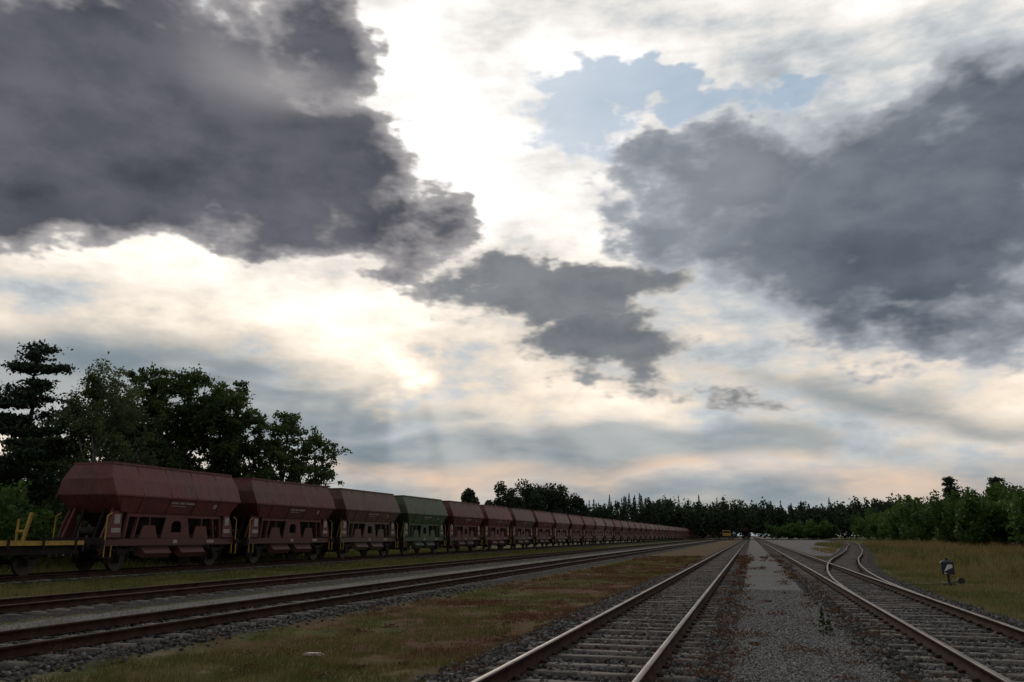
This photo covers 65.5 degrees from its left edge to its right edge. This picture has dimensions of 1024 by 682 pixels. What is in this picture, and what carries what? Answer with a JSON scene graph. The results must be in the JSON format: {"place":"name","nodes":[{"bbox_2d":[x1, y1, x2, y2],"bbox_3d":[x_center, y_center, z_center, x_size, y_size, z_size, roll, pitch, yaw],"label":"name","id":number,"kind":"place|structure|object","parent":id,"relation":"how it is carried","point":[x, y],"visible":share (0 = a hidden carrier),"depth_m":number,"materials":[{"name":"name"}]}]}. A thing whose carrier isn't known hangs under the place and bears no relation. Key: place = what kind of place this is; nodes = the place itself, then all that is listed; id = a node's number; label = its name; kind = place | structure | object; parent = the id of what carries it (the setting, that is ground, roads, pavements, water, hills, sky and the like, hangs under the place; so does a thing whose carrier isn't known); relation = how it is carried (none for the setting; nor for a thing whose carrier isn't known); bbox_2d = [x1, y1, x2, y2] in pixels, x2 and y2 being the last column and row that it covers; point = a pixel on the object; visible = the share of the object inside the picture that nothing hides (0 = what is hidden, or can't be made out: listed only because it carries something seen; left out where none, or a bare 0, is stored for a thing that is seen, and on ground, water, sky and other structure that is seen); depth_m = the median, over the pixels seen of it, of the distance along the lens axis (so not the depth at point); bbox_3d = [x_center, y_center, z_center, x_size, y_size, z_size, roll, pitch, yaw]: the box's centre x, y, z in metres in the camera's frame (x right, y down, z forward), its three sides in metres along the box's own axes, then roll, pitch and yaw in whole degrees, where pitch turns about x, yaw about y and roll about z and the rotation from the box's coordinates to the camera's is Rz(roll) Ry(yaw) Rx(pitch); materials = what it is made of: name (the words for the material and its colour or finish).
{"place":"outdoors","nodes":[
{"label":"outdoors","id":0,"kind":"place"},
{"bbox_2d":[0,546,500,574],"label":"grass","id":1,"kind":"structure","parent":0,"point":[45,564],"depth_m":45.37,"materials":[{"name":"green plant"}]},
{"bbox_2d":[0,547,609,598],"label":"grass","id":2,"kind":"structure","parent":0,"point":[63,587],"depth_m":32.51,"materials":[{"name":"green plant"}]},
{"bbox_2d":[24,555,702,681],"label":"grass","id":3,"kind":"structure","parent":0,"point":[121,674],"depth_m":12.79,"materials":[{"name":"green plant"}]},
{"bbox_2d":[0,536,1023,681],"bbox_3d":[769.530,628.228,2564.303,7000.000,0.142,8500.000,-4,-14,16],"label":"ground","id":4,"kind":"structure","parent":0,"point":[767,578],"depth_m":17.13,"materials":[{"name":"green plant"}]},
{"bbox_2d":[0,478,46,513],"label":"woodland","id":5,"kind":"object","parent":4,"relation":"on","point":[29,502],"depth_m":51.89,"materials":[{"name":"green plant"}]},
{"bbox_2d":[0,417,87,559],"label":"oak tree","id":6,"kind":"object","parent":4,"relation":"on","point":[39,465],"visible":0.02,"depth_m":49.84,"materials":[{"name":"green plant"}]},
{"bbox_2d":[0,339,91,559],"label":"pine tree","id":7,"kind":"object","parent":4,"relation":"on","point":[12,425],"visible":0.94,"depth_m":44.17,"materials":[{"name":"green plant"}]},
{"bbox_2d":[40,351,163,536],"bbox_3d":[-23.642,6.633,45.607,6.058,12.123,6.228,1,-14,-6],"label":"birch tree","id":8,"kind":"object","parent":4,"relation":"on","point":[88,429],"visible":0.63,"depth_m":45.78,"materials":[{"name":"green plant"}]},
{"bbox_2d":[99,389,176,468],"bbox_3d":[-24.584,8.407,50.258,5.449,10.893,5.404,-11,-18,38],"label":"birch tree","id":9,"kind":"object","parent":4,"relation":"on","point":[143,426],"visible":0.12,"depth_m":50.27,"materials":[{"name":"green plant"}]},
{"bbox_2d":[0,477,305,568],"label":"bush undergrowth","id":10,"kind":"object","parent":4,"relation":"on","point":[10,514],"visible":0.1,"depth_m":36.69,"materials":[{"name":"green plant"}]},
{"bbox_2d":[103,362,204,462],"bbox_3d":[-24.239,7.647,52.101,6.493,13.274,7.111,-10,-17,35],"label":"oak tree","id":11,"kind":"object","parent":4,"relation":"on","point":[142,378],"visible":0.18,"depth_m":52.26,"materials":[{"name":"green plant"}]},
{"bbox_2d":[137,363,254,476],"bbox_3d":[-21.158,7.872,52.138,7.711,12.841,8.294,12,-18,-41],"label":"oak tree","id":12,"kind":"object","parent":4,"relation":"on","point":[184,388],"visible":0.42,"depth_m":51.76,"materials":[{"name":"green plant"}]},
{"bbox_2d":[183,376,275,479],"bbox_3d":[-19.576,8.559,53.810,6.383,12.294,7.185,12,-18,-39],"label":"oak tree","id":13,"kind":"object","parent":4,"relation":"on","point":[224,425],"visible":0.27,"depth_m":53.24,"materials":[{"name":"green plant"}]},
{"bbox_2d":[0,582,491,681],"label":"ballast gravel","id":14,"kind":"structure","parent":4,"relation":"on","point":[146,648],"depth_m":13.09,"materials":[{"name":"grey gravel"}]},
{"bbox_2d":[216,405,288,557],"bbox_3d":[-17.890,9.618,54.503,5.479,10.570,6.537,-4,-14,16],"label":"oak tree","id":15,"kind":"object","parent":4,"relation":"on","point":[259,420],"visible":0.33,"depth_m":54.25,"materials":[{"name":"green plant"}]},
{"bbox_2d":[244,410,325,556],"bbox_3d":[-15.542,10.048,56.483,6.749,10.681,6.174,-4,-14,16],"label":"oak tree","id":16,"kind":"object","parent":4,"relation":"on","point":[298,471],"visible":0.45,"depth_m":57.32,"materials":[{"name":"green plant"}]},
{"bbox_2d":[303,652,323,655],"bbox_3d":[-2.826,4.450,11.336,0.262,0.035,0.162,-6,-15,22],"label":"flat stone","id":17,"kind":"object","parent":4,"relation":"on","point":[310,653],"visible":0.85,"depth_m":11.29,"materials":[{"name":"grey stone"}]},
{"bbox_2d":[275,425,352,556],"bbox_3d":[-14.914,11.093,58.940,5.492,9.793,5.403,-10,-17,36],"label":"oak tree","id":18,"kind":"object","parent":4,"relation":"on","point":[323,474],"visible":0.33,"depth_m":59.49,"materials":[{"name":"green plant"}]},
{"bbox_2d":[0,537,717,583],"bbox_3d":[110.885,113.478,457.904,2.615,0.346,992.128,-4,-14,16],"label":"railway track","id":19,"kind":"structure","parent":4,"relation":"on","point":[46,576],"depth_m":38.95,"materials":[{"name":"brown metal"}]},
{"bbox_2d":[0,512,87,575],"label":"yellow flat wagon","id":20,"kind":"object","parent":19,"relation":"on","point":[26,554],"visible":1,"depth_m":28.27,"materials":[{"name":"paint"}]},
{"bbox_2d":[46,461,240,570],"bbox_3d":[-15.966,7.936,35.663,3.030,4.330,9.620,-4,-14,16],"label":"hopper wagon","id":21,"kind":"object","parent":19,"relation":"on","point":[123,510],"visible":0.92,"depth_m":33.49,"materials":[{"name":"red paint"}]},
{"bbox_2d":[209,477,335,562],"bbox_3d":[-13.280,10.124,44.616,3.030,4.330,9.620,-4,-14,16],"label":"hopper wagon","id":22,"kind":"object","parent":19,"relation":"on","point":[285,518],"visible":0.84,"depth_m":42.94,"materials":[{"name":"red paint"}]},
{"bbox_2d":[312,488,400,558],"bbox_3d":[-10.594,12.311,53.569,3.030,4.330,9.620,-4,-14,16],"label":"hopper wagon","id":23,"kind":"object","parent":19,"relation":"on","point":[361,520],"visible":0.78,"depth_m":52.08,"materials":[{"name":"paint"}]},
{"bbox_2d":[383,495,447,554],"bbox_3d":[-7.907,14.499,62.522,3.030,4.330,9.620,-4,-14,16],"label":"hopper wagon","id":24,"kind":"object","parent":19,"relation":"on","point":[419,520],"visible":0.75,"depth_m":61.22,"materials":[{"name":"green paint"}]},
{"bbox_2d":[437,500,483,551],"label":"hopper wagon","id":25,"kind":"object","parent":19,"relation":"on","point":[462,521],"visible":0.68,"depth_m":70.29,"materials":[{"name":"red paint"}]},
{"bbox_2d":[468,505,511,550],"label":"hopper wagon","id":26,"kind":"object","parent":19,"relation":"on","point":[496,522],"visible":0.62,"depth_m":79.31,"materials":[{"name":"red paint"}]},
{"bbox_2d":[497,508,535,548],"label":"hopper wagon","id":27,"kind":"object","parent":19,"relation":"on","point":[523,521],"visible":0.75,"depth_m":88.27,"materials":[{"name":"paint"}]},
{"bbox_2d":[521,510,553,547],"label":"hopper wagon","id":28,"kind":"object","parent":19,"relation":"on","point":[542,527],"visible":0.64,"depth_m":97.26,"materials":[{"name":"red paint"}]},
{"bbox_2d":[541,513,569,545],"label":"hopper wagon","id":29,"kind":"object","parent":19,"relation":"on","point":[561,524],"visible":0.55,"depth_m":106.32,"materials":[{"name":"paint"}]},
{"bbox_2d":[558,514,583,545],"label":"hopper wagon","id":30,"kind":"object","parent":19,"relation":"on","point":[575,533],"visible":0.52,"depth_m":115.33,"materials":[{"name":"red paint"}]},
{"bbox_2d":[572,516,594,544],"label":"hopper wagon","id":31,"kind":"object","parent":19,"relation":"on","point":[588,528],"visible":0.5,"depth_m":124.05,"materials":[{"name":"red paint"}]},
{"bbox_2d":[584,517,604,543],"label":"hopper wagon","id":32,"kind":"object","parent":19,"relation":"on","point":[599,527],"visible":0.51,"depth_m":133.05,"materials":[{"name":"paint"}]},
{"bbox_2d":[595,518,613,543],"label":"hopper wagon","id":33,"kind":"object","parent":19,"relation":"on","point":[608,529],"visible":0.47,"depth_m":142.16,"materials":[{"name":"paint"}]},
{"bbox_2d":[605,519,621,542],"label":"hopper wagon","id":34,"kind":"object","parent":19,"relation":"on","point":[617,529],"visible":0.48,"depth_m":151.24,"materials":[{"name":"red paint"}]},
{"bbox_2d":[619,520,628,542],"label":"hopper wagon","id":35,"kind":"object","parent":19,"relation":"on","point":[624,531],"visible":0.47,"depth_m":160.11,"materials":[{"name":"paint"}]},
{"bbox_2d":[624,521,634,541],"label":"hopper wagon","id":36,"kind":"object","parent":19,"relation":"on","point":[631,529],"visible":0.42,"depth_m":169.31,"materials":[{"name":"red paint"}]},
{"bbox_2d":[633,522,640,541],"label":"hopper wagon","id":37,"kind":"object","parent":19,"relation":"on","point":[637,535],"visible":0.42,"depth_m":177.87,"materials":[{"name":"red paint"}]},
{"bbox_2d":[636,523,645,541],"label":"hopper wagon","id":38,"kind":"object","parent":19,"relation":"on","point":[643,530],"visible":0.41,"depth_m":186.94,"materials":[{"name":"red paint"}]},
{"bbox_2d":[638,523,650,540],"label":"hopper wagon","id":39,"kind":"object","parent":19,"relation":"on","point":[647,531],"visible":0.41,"depth_m":196.00,"materials":[{"name":"red paint"}]},
{"bbox_2d":[643,524,654,540],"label":"hopper wagon","id":40,"kind":"object","parent":19,"relation":"on","point":[652,530],"visible":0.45,"depth_m":205.52,"materials":[{"name":"paint"}]},
{"bbox_2d":[648,524,658,540],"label":"hopper wagon","id":41,"kind":"object","parent":19,"relation":"on","point":[656,534],"visible":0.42,"depth_m":214.28,"materials":[{"name":"red paint"}]},
{"bbox_2d":[654,525,662,540],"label":"hopper wagon","id":42,"kind":"object","parent":19,"relation":"on","point":[660,537],"visible":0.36,"depth_m":223.59,"materials":[{"name":"red paint"}]},
{"bbox_2d":[661,525,665,540],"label":"hopper wagon","id":43,"kind":"object","parent":19,"relation":"on","point":[663,531],"visible":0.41,"depth_m":232.11,"materials":[{"name":"paint"}]},
{"bbox_2d":[659,526,668,539],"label":"hopper wagon","id":44,"kind":"object","parent":19,"relation":"on","point":[666,532],"visible":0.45,"depth_m":240.56,"materials":[{"name":"red paint"}]},
{"bbox_2d":[667,526,671,539],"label":"hopper wagon","id":45,"kind":"object","parent":19,"relation":"on","point":[669,533],"visible":0.41,"depth_m":250.23,"materials":[{"name":"red paint"}]},
{"bbox_2d":[670,526,674,539],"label":"hopper wagon","id":46,"kind":"object","parent":19,"relation":"on","point":[672,534],"visible":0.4,"depth_m":258.44,"materials":[{"name":"paint"}]},
{"bbox_2d":[671,527,678,539],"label":"hopper wagon","id":47,"kind":"object","parent":19,"relation":"on","point":[677,534],"visible":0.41,"depth_m":276.41,"materials":[{"name":"paint"}]},
{"bbox_2d":[0,538,723,616],"bbox_3d":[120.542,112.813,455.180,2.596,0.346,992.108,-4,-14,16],"label":"railway track","id":48,"kind":"structure","parent":4,"relation":"on","point":[40,604],"depth_m":23.72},
{"bbox_2d":[0,537,739,667],"bbox_3d":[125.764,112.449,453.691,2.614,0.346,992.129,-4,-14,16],"label":"railway track","id":49,"kind":"structure","parent":4,"relation":"on","point":[26,648],"depth_m":15.65,"materials":[{"name":"metal"}]},
{"bbox_2d":[42,554,966,681],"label":"weeds","id":50,"kind":"object","parent":4,"relation":"on","point":[741,566],"visible":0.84,"depth_m":13.68,"materials":[{"name":"green plant"}]},
{"bbox_2d":[433,478,589,516],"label":"tree clump","id":51,"kind":"object","parent":4,"relation":"on","point":[549,498],"visible":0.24,"depth_m":236.62,"materials":[{"name":"green plant"}]},
{"bbox_2d":[410,556,746,681],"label":"moss","id":52,"kind":"object","parent":4,"relation":"on","point":[514,638],"visible":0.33,"depth_m":13.10,"materials":[{"name":"plant"}]},
{"bbox_2d":[414,575,744,681],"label":"ballast gravel","id":53,"kind":"structure","parent":4,"relation":"on","point":[526,642],"depth_m":12.03,"materials":[{"name":"grey gravel"}]},
{"bbox_2d":[464,537,749,681],"bbox_3d":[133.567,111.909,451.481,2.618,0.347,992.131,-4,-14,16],"label":"railway track","id":54,"kind":"structure","parent":4,"relation":"on","point":[525,663],"depth_m":11.94,"materials":[{"name":"metal"}]},
{"bbox_2d":[741,527,748,539],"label":"hopper wagon","id":55,"kind":"object","parent":54,"relation":"on","point":[745,531],"visible":1,"depth_m":286.37,"materials":[{"name":"metal"}]},
{"bbox_2d":[384,488,1011,538],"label":"distant forest","id":56,"kind":"object","parent":4,"relation":"on","point":[698,519],"visible":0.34,"depth_m":338.83,"materials":[{"name":"green plant"}]},
{"bbox_2d":[722,530,730,539],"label":"track maintenance machine","id":57,"kind":"object","parent":4,"relation":"on","point":[726,533],"visible":1,"depth_m":277.76,"materials":[{"name":"yellow paint"}]},
{"bbox_2d":[763,519,842,539],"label":"bush row","id":58,"kind":"object","parent":4,"relation":"on","point":[825,529],"visible":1,"depth_m":318.39,"materials":[{"name":"green plant"}]},
{"bbox_2d":[818,607,827,636],"bbox_3d":[4.971,4.503,12.742,0.151,0.476,0.154,-4,-14,16],"label":"weed plant","id":59,"kind":"object","parent":4,"relation":"on","point":[822,622],"visible":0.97,"depth_m":12.75,"materials":[{"name":"green plant"}]},
{"bbox_2d":[826,619,834,635],"bbox_3d":[5.162,4.664,12.967,0.148,0.276,0.151,2,-14,-7],"label":"weed plant","id":60,"kind":"object","parent":4,"relation":"on","point":[829,626],"visible":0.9,"depth_m":12.96,"materials":[{"name":"green plant"}]},
{"bbox_2d":[806,538,930,601],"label":"railway track","id":61,"kind":"structure","parent":4,"relation":"on","point":[852,556],"depth_m":49.35,"materials":[{"name":"metal"}]},
{"bbox_2d":[753,537,1023,681],"bbox_3d":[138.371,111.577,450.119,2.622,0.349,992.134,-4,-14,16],"label":"railway track","id":62,"kind":"structure","parent":4,"relation":"on","point":[808,566],"depth_m":14.15,"materials":[{"name":"metal"}]},
{"bbox_2d":[791,576,1023,681],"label":"ballast gravel","id":63,"kind":"structure","parent":4,"relation":"on","point":[902,665],"depth_m":13.21,"materials":[{"name":"grey gravel"}]},
{"bbox_2d":[848,481,1023,546],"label":"bush thicket","id":64,"kind":"object","parent":4,"relation":"on","point":[995,512],"visible":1,"depth_m":92.86,"materials":[{"name":"green plant"}]},
{"bbox_2d":[911,558,964,585],"bbox_3d":[13.947,7.945,27.472,2.870,0.915,0.380,-6,-15,24],"label":"switch lantern","id":65,"kind":"object","parent":4,"relation":"on","point":[947,566],"visible":0.95,"depth_m":26.96,"materials":[{"name":"black metal"}]},
{"bbox_2d":[940,476,963,542],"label":"pine tree","id":66,"kind":"object","parent":4,"relation":"on","point":[948,483],"visible":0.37,"depth_m":105.36,"materials":[{"name":"green plant"}]},
{"bbox_2d":[983,476,1007,542],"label":"pine tree","id":67,"kind":"object","parent":4,"relation":"on","point":[993,480],"visible":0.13,"depth_m":94.47,"materials":[{"name":"green plant"}]},
{"bbox_2d":[0,0,1023,535],"label":"sky","id":68,"kind":"structure","parent":0,"point":[746,250],"materials":[{"name":"grey"}]},
{"bbox_2d":[708,589,898,681],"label":"path gravel","id":69,"kind":"structure","parent":0,"point":[786,603],"depth_m":11.75,"materials":[{"name":"grey gravel"}]},
{"bbox_2d":[811,545,1023,587],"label":"dry grass","id":70,"kind":"structure","parent":0,"point":[885,559],"depth_m":41.04,"materials":[{"name":"plant"}]},
{"bbox_2d":[814,541,1023,574],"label":"grass","id":71,"kind":"structure","parent":0,"point":[966,558],"depth_m":52.98,"materials":[{"name":"green plant"}]},
{"bbox_2d":[815,555,1023,619],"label":"grass","id":72,"kind":"structure","parent":0,"point":[972,596],"depth_m":26.04,"materials":[{"name":"green plant"}]},
{"bbox_2d":[863,539,1023,557],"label":"dry grass","id":73,"kind":"structure","parent":0,"point":[1016,548],"depth_m":71.78,"materials":[{"name":"plant"}]}
]}

